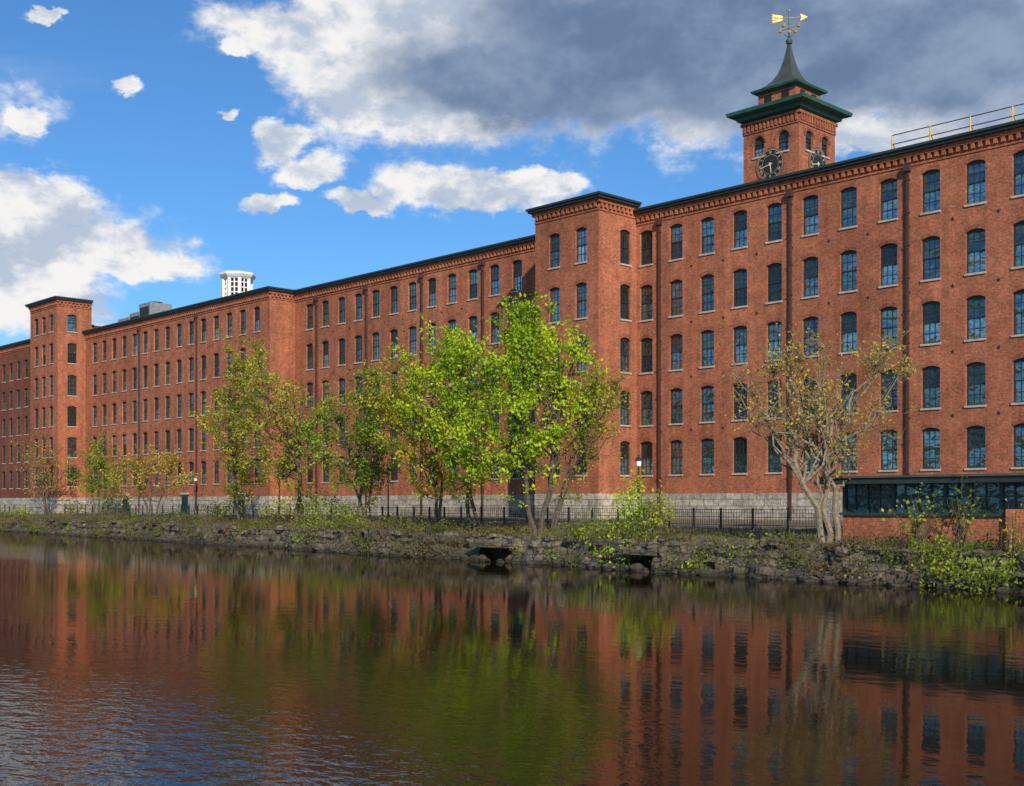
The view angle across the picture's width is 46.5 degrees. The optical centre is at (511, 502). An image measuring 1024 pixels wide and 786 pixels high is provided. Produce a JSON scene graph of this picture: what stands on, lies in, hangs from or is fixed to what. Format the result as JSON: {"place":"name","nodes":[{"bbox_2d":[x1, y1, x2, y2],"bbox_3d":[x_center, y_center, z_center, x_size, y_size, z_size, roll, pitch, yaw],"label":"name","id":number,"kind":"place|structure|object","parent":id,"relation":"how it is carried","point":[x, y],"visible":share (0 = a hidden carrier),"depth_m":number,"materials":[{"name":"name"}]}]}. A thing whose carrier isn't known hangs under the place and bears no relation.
{"place":"outdoors","nodes":[
{"label":"outdoors","id":0,"kind":"place"},
{"bbox_2d":[86,293,294,496],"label":"wing walls","id":1,"kind":"structure","parent":0,"point":[277,321],"depth_m":136.35,"materials":[{"name":"red brick"}]},
{"bbox_2d":[92,304,259,486],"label":"wing windows","id":2,"kind":"structure","parent":1,"relation":"in","point":[257,319],"depth_m":139.24,"materials":[{"name":"black glass"}]},
{"bbox_2d":[13,512,842,530],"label":"path","id":3,"kind":"structure","parent":0,"point":[699,526],"depth_m":77.42,"materials":[{"name":"concrete"}]},
{"bbox_2d":[386,466,389,517],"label":"street lamp","id":4,"kind":"object","parent":3,"relation":"on","point":[388,493],"visible":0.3,"depth_m":99.01,"materials":[{"name":"black metal"}]},
{"bbox_2d":[635,455,642,521],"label":"street lamp","id":5,"kind":"object","parent":3,"relation":"on","point":[638,460],"visible":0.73,"depth_m":77.42,"materials":[{"name":"black metal"}]},
{"bbox_2d":[0,531,1023,785],"bbox_3d":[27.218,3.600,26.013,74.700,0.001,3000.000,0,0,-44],"label":"river water","id":6,"kind":"structure","parent":0,"point":[138,663],"depth_m":24.92,"materials":[{"name":"black liquid"}]},
{"bbox_2d":[0,511,1023,568],"bbox_3d":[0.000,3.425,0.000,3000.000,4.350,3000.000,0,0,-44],"label":"ground","id":7,"kind":"structure","parent":0,"point":[490,553],"depth_m":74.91,"materials":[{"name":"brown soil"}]},
{"bbox_2d":[0,502,34,517],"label":"riverside shrub","id":8,"kind":"object","parent":7,"relation":"on","point":[14,511],"visible":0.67,"depth_m":154.92,"materials":[{"name":"green plant"}]},
{"bbox_2d":[8,430,77,514],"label":"alder tree","id":9,"kind":"object","parent":7,"relation":"on","point":[39,480],"visible":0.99,"depth_m":149.79,"materials":[{"name":"green plant"}]},
{"bbox_2d":[0,325,99,497],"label":"end wing walls","id":10,"kind":"structure","parent":7,"relation":"on","point":[22,383],"depth_m":175.02,"materials":[{"name":"red brick"}]},
{"bbox_2d":[2,358,27,488],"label":"end wing windows","id":11,"kind":"structure","parent":10,"relation":"in","point":[11,417],"depth_m":175.54,"materials":[{"name":"glass"}]},
{"bbox_2d":[0,325,93,511],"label":"end wing cornice and pipes","id":12,"kind":"structure","parent":10,"relation":"attached to","point":[7,348],"depth_m":174.57,"materials":[{"name":"grey stone"}]},
{"bbox_2d":[25,296,92,513],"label":"stair tower cornice and pipes","id":13,"kind":"structure","parent":7,"relation":"on","point":[36,505],"depth_m":154.58,"materials":[{"name":"dark painted metal"},{"name":"red brick"}]},
{"bbox_2d":[30,302,91,497],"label":"stair tower walls","id":14,"kind":"structure","parent":7,"relation":"on","point":[60,337],"depth_m":154.80,"materials":[{"name":"red brick"}]},
{"bbox_2d":[34,313,76,487],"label":"stair tower windows","id":15,"kind":"structure","parent":14,"relation":"attached to","point":[71,384],"depth_m":154.60,"materials":[{"name":"glass"}]},
{"bbox_2d":[57,498,91,516],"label":"riverside shrub","id":16,"kind":"object","parent":7,"relation":"on","point":[73,508],"visible":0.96,"depth_m":143.43,"materials":[{"name":"green plant"}]},
{"bbox_2d":[63,423,129,516],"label":"poplar tree","id":17,"kind":"object","parent":7,"relation":"on","point":[99,481],"visible":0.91,"depth_m":139.18,"materials":[{"name":"green plant"}]},
{"bbox_2d":[91,500,144,518],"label":"riverside shrub","id":18,"kind":"object","parent":7,"relation":"on","point":[113,507],"visible":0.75,"depth_m":128.40,"materials":[{"name":"green plant"}]},
{"bbox_2d":[100,443,202,518],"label":"alder tree","id":19,"kind":"object","parent":7,"relation":"on","point":[164,467],"visible":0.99,"depth_m":126.13,"materials":[{"name":"green plant"}]},
{"bbox_2d":[144,508,206,521],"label":"riverside shrub","id":20,"kind":"object","parent":7,"relation":"on","point":[180,515],"visible":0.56,"depth_m":116.75,"materials":[{"name":"green plant"}]},
{"bbox_2d":[82,286,294,514],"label":"wing cornice and pipes","id":21,"kind":"structure","parent":7,"relation":"on","point":[238,298],"depth_m":134.72,"materials":[{"name":"grey stone"}]},
{"bbox_2d":[118,301,171,321],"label":"rooftop air handler","id":22,"kind":"object","parent":21,"relation":"on","point":[149,308],"visible":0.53,"depth_m":152.24,"materials":[{"name":"grey metal"}]},
{"bbox_2d":[123,492,245,514],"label":"doors","id":23,"kind":"structure","parent":21,"relation":"attached to","point":[184,500],"depth_m":136.16,"materials":[{"name":"metal"}]},
{"bbox_2d":[219,271,255,296],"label":"white cupola","id":24,"kind":"object","parent":21,"relation":"on","point":[234,282],"visible":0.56,"depth_m":140.24,"materials":[{"name":"paint"}]},
{"bbox_2d":[193,474,197,513],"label":"street lamp","id":25,"kind":"object","parent":7,"relation":"on","point":[194,477],"visible":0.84,"depth_m":132.23,"materials":[{"name":"black metal"}]},
{"bbox_2d":[198,497,257,521],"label":"riverside shrub","id":26,"kind":"object","parent":7,"relation":"on","point":[220,514],"visible":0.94,"depth_m":110.31,"materials":[{"name":"green plant"}]},
{"bbox_2d":[188,330,273,520],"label":"poplar tree","id":27,"kind":"object","parent":7,"relation":"on","point":[234,487],"visible":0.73,"depth_m":109.15,"materials":[{"name":"green plant"}]},
{"bbox_2d":[232,519,276,539],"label":"riverside shrub","id":28,"kind":"object","parent":7,"relation":"on","point":[250,530],"visible":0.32,"depth_m":98.50,"materials":[{"name":"green plant"}]},
{"bbox_2d":[208,324,350,522],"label":"elm tree","id":29,"kind":"object","parent":7,"relation":"on","point":[293,440],"visible":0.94,"depth_m":100.25,"materials":[{"name":"green plant"}]},
{"bbox_2d":[249,495,309,524],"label":"riverside shrub","id":30,"kind":"object","parent":7,"relation":"on","point":[277,509],"visible":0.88,"depth_m":101.27,"materials":[{"name":"green plant"}]},
{"bbox_2d":[285,520,321,546],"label":"riverside shrub","id":31,"kind":"object","parent":7,"relation":"on","point":[294,535],"visible":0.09,"depth_m":92.24,"materials":[{"name":"green plant"}]},
{"bbox_2d":[289,485,354,523],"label":"riverside shrub","id":32,"kind":"object","parent":7,"relation":"on","point":[320,510],"visible":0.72,"depth_m":96.35,"materials":[{"name":"green plant"}]},
{"bbox_2d":[315,499,380,528],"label":"riverside shrub","id":33,"kind":"object","parent":7,"relation":"on","point":[350,516],"visible":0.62,"depth_m":89.93,"materials":[{"name":"green plant"}]},
{"bbox_2d":[291,346,413,523],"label":"elm tree","id":34,"kind":"object","parent":7,"relation":"on","point":[364,474],"visible":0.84,"depth_m":92.13,"materials":[{"name":"green plant"}]},
{"bbox_2d":[371,513,427,530],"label":"riverside shrub","id":35,"kind":"object","parent":7,"relation":"on","point":[394,522],"visible":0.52,"depth_m":84.11,"materials":[{"name":"green plant"}]},
{"bbox_2d":[357,345,460,527],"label":"birch tree","id":36,"kind":"object","parent":7,"relation":"on","point":[435,466],"visible":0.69,"depth_m":83.30,"materials":[{"name":"green plant"}]},
{"bbox_2d":[399,544,425,556],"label":"riverside shrub","id":37,"kind":"object","parent":7,"relation":"on","point":[413,550],"visible":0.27,"depth_m":78.26,"materials":[{"name":"green plant"}]},
{"bbox_2d":[4,505,824,530],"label":"iron fence","id":38,"kind":"object","parent":7,"relation":"on","point":[548,514],"visible":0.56,"depth_m":78.17,"materials":[{"name":"black metal"}]},
{"bbox_2d":[295,244,534,495],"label":"wing walls","id":39,"kind":"structure","parent":7,"relation":"on","point":[333,332],"depth_m":112.71,"materials":[{"name":"red brick"}]},
{"bbox_2d":[293,234,534,516],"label":"wing cornice and pipes","id":40,"kind":"structure","parent":39,"relation":"attached to","point":[487,503],"depth_m":110.24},
{"bbox_2d":[305,257,534,483],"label":"wing windows","id":41,"kind":"structure","parent":39,"relation":"in","point":[517,275],"depth_m":113.66,"materials":[{"name":"blue glass"}]},
{"bbox_2d":[383,313,509,530],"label":"maple tree","id":42,"kind":"object","parent":7,"relation":"on","point":[459,393],"visible":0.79,"depth_m":79.68,"materials":[{"name":"green plant"}]},
{"bbox_2d":[424,519,475,533],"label":"riverside shrub","id":43,"kind":"object","parent":7,"relation":"on","point":[447,522],"visible":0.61,"depth_m":79.29,"materials":[{"name":"green plant"}]},
{"bbox_2d":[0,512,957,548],"bbox_3d":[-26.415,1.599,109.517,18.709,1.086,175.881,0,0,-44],"label":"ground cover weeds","id":44,"kind":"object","parent":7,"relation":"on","point":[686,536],"visible":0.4,"depth_m":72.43,"materials":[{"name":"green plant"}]},
{"bbox_2d":[486,524,532,553],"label":"riverside shrub","id":45,"kind":"object","parent":7,"relation":"on","point":[507,551],"visible":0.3,"depth_m":74.75,"materials":[{"name":"green plant"}]},
{"bbox_2d":[0,507,1023,586],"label":"bank undergrowth","id":46,"kind":"object","parent":7,"relation":"on","point":[157,531],"visible":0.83,"depth_m":64.65,"materials":[{"name":"green plant"}]},
{"bbox_2d":[0,517,1023,592],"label":"stone embankment wall","id":47,"kind":"structure","parent":7,"relation":"on","point":[475,543],"depth_m":64.63,"materials":[{"name":"grey stone"}]},
{"bbox_2d":[435,291,612,533],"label":"maple tree","id":48,"kind":"object","parent":7,"relation":"on","point":[547,385],"visible":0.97,"depth_m":73.89,"materials":[{"name":"green plant"}]},
{"bbox_2d":[534,538,568,558],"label":"riverside shrub","id":49,"kind":"object","parent":7,"relation":"on","point":[547,552],"visible":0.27,"depth_m":68.99,"materials":[{"name":"green plant"}]},
{"bbox_2d":[558,516,590,537],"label":"riverside shrub","id":50,"kind":"object","parent":7,"relation":"on","point":[571,522],"visible":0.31,"depth_m":69.73,"materials":[{"name":"green plant"}]},
{"bbox_2d":[525,191,641,518],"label":"stair tower cornice and pipes","id":51,"kind":"structure","parent":7,"relation":"on","point":[609,201],"depth_m":89.47,"materials":[{"name":"grey stone"}]},
{"bbox_2d":[550,347,636,530],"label":"willow tree","id":52,"kind":"object","parent":7,"relation":"on","point":[611,400],"visible":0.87,"depth_m":74.62,"materials":[{"name":"green plant"}]},
{"bbox_2d":[567,507,632,547],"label":"riverside shrub","id":53,"kind":"object","parent":7,"relation":"on","point":[596,525],"visible":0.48,"depth_m":67.13,"materials":[{"name":"green plant"}]},
{"bbox_2d":[582,524,657,565],"bbox_3d":[6.287,3.378,65.297,4.347,4.472,4.973,0,0,-21],"label":"riverside shrub","id":54,"kind":"object","parent":7,"relation":"on","point":[612,548],"visible":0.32,"depth_m":64.85,"materials":[{"name":"green plant"}]},
{"bbox_2d":[600,466,667,537],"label":"riverside shrub","id":55,"kind":"object","parent":7,"relation":"on","point":[635,514],"visible":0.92,"depth_m":65.81,"materials":[{"name":"green plant"}]},
{"bbox_2d":[635,480,676,536],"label":"riverside shrub","id":56,"kind":"object","parent":7,"relation":"on","point":[659,518],"visible":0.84,"depth_m":65.26,"materials":[{"name":"green plant"}]},
{"bbox_2d":[656,562,691,572],"bbox_3d":[8.700,4.220,60.573,2.073,2.784,2.198,0,0,-44],"label":"riverside shrub","id":57,"kind":"object","parent":7,"relation":"on","point":[672,567],"visible":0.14,"depth_m":60.31,"materials":[{"name":"green plant"}]},
{"bbox_2d":[686,538,718,565],"bbox_3d":[9.962,3.693,60.373,2.735,3.834,2.572,0,0,-44],"label":"riverside shrub","id":58,"kind":"object","parent":7,"relation":"on","point":[699,552],"visible":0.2,"depth_m":59.73,"materials":[{"name":"green plant"}]},
{"bbox_2d":[719,320,925,542],"bbox_3d":[14.669,-3.087,56.722,9.666,11.347,4.694,0,0,-2],"label":"river birch tree","id":59,"kind":"object","parent":7,"relation":"on","point":[825,459],"visible":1,"depth_m":56.60,"materials":[{"name":"grey plant"}]},
{"bbox_2d":[633,118,1023,520],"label":"wing cornice and pipes","id":60,"kind":"structure","parent":7,"relation":"on","point":[797,503],"depth_m":80.89,"materials":[{"name":"grey stone"}]},
{"bbox_2d":[725,9,852,183],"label":"clock tower","id":61,"kind":"structure","parent":60,"relation":"on","point":[790,120],"depth_m":87.31,"materials":[{"name":"red brick"}]},
{"bbox_2d":[752,129,829,159],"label":"tower windows","id":62,"kind":"structure","parent":61,"relation":"in","point":[784,136],"depth_m":86.93,"materials":[{"name":"glass"}]},
{"bbox_2d":[891,103,1023,148],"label":"roof railing","id":63,"kind":"object","parent":60,"relation":"on","point":[970,126],"visible":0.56,"depth_m":73.45,"materials":[{"name":"metal"}]},
{"bbox_2d":[807,558,858,578],"bbox_3d":[14.841,4.044,54.092,2.687,3.130,2.017,0,0,20],"label":"riverside shrub","id":64,"kind":"object","parent":7,"relation":"on","point":[825,565],"visible":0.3,"depth_m":53.84,"materials":[{"name":"green plant"}]},
{"bbox_2d":[880,548,912,567],"bbox_3d":[16.957,3.815,52.374,1.486,3.588,1.333,0,0,-44],"label":"riverside shrub","id":65,"kind":"object","parent":7,"relation":"on","point":[891,558],"visible":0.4,"depth_m":52.20,"materials":[{"name":"green plant"}]},
{"bbox_2d":[881,481,955,545],"bbox_3d":[18.138,0.580,53.346,2.395,3.104,2.349,0,0,-17],"label":"riverside shrub","id":66,"kind":"object","parent":7,"relation":"on","point":[918,518],"visible":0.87,"depth_m":53.26,"materials":[{"name":"green plant"}]},
{"bbox_2d":[819,473,1023,542],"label":"pump house","id":67,"kind":"structure","parent":7,"relation":"on","point":[864,498],"depth_m":55.03,"materials":[{"name":"red brick"}]},
{"bbox_2d":[913,527,961,578],"bbox_3d":[18.211,3.312,50.869,2.061,4.590,2.061,0,0,26],"label":"riverside shrub","id":68,"kind":"object","parent":7,"relation":"on","point":[938,538],"visible":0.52,"depth_m":50.62,"materials":[{"name":"green plant"}]},
{"bbox_2d":[938,475,988,546],"bbox_3d":[20.103,0.299,52.817,1.861,3.403,2.185,0,0,-44],"label":"riverside shrub","id":69,"kind":"object","parent":7,"relation":"on","point":[958,530],"visible":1,"depth_m":52.89,"materials":[{"name":"green plant"}]},
{"bbox_2d":[940,555,1022,592],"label":"riverside shrub","id":70,"kind":"object","parent":7,"relation":"on","point":[991,575],"visible":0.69,"depth_m":48.18,"materials":[{"name":"green plant"}]},
{"bbox_2d":[996,499,1023,562],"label":"riverside shrub","id":71,"kind":"object","parent":7,"relation":"on","point":[1006,532],"visible":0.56,"depth_m":48.69,"materials":[{"name":"green plant"}]},
{"bbox_2d":[0,0,1023,345],"label":"sky","id":72,"kind":"structure","parent":0,"point":[151,150],"materials":[{"name":"blue"}]},
{"bbox_2d":[535,202,640,493],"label":"stair tower walls","id":73,"kind":"structure","parent":0,"point":[603,272],"depth_m":89.57,"materials":[{"name":"red brick"}]},
{"bbox_2d":[548,224,631,476],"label":"stair tower windows","id":74,"kind":"structure","parent":73,"relation":"in","point":[582,287],"depth_m":90.22,"materials":[{"name":"glass"}]},
{"bbox_2d":[637,132,1023,493],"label":"wing walls","id":75,"kind":"structure","parent":0,"point":[999,308],"depth_m":77.98,"materials":[{"name":"red brick"}]},
{"bbox_2d":[639,145,1023,476],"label":"wing windows","id":76,"kind":"structure","parent":75,"relation":"in","point":[975,317],"depth_m":77.99,"materials":[{"name":"blue glass"}]}
]}

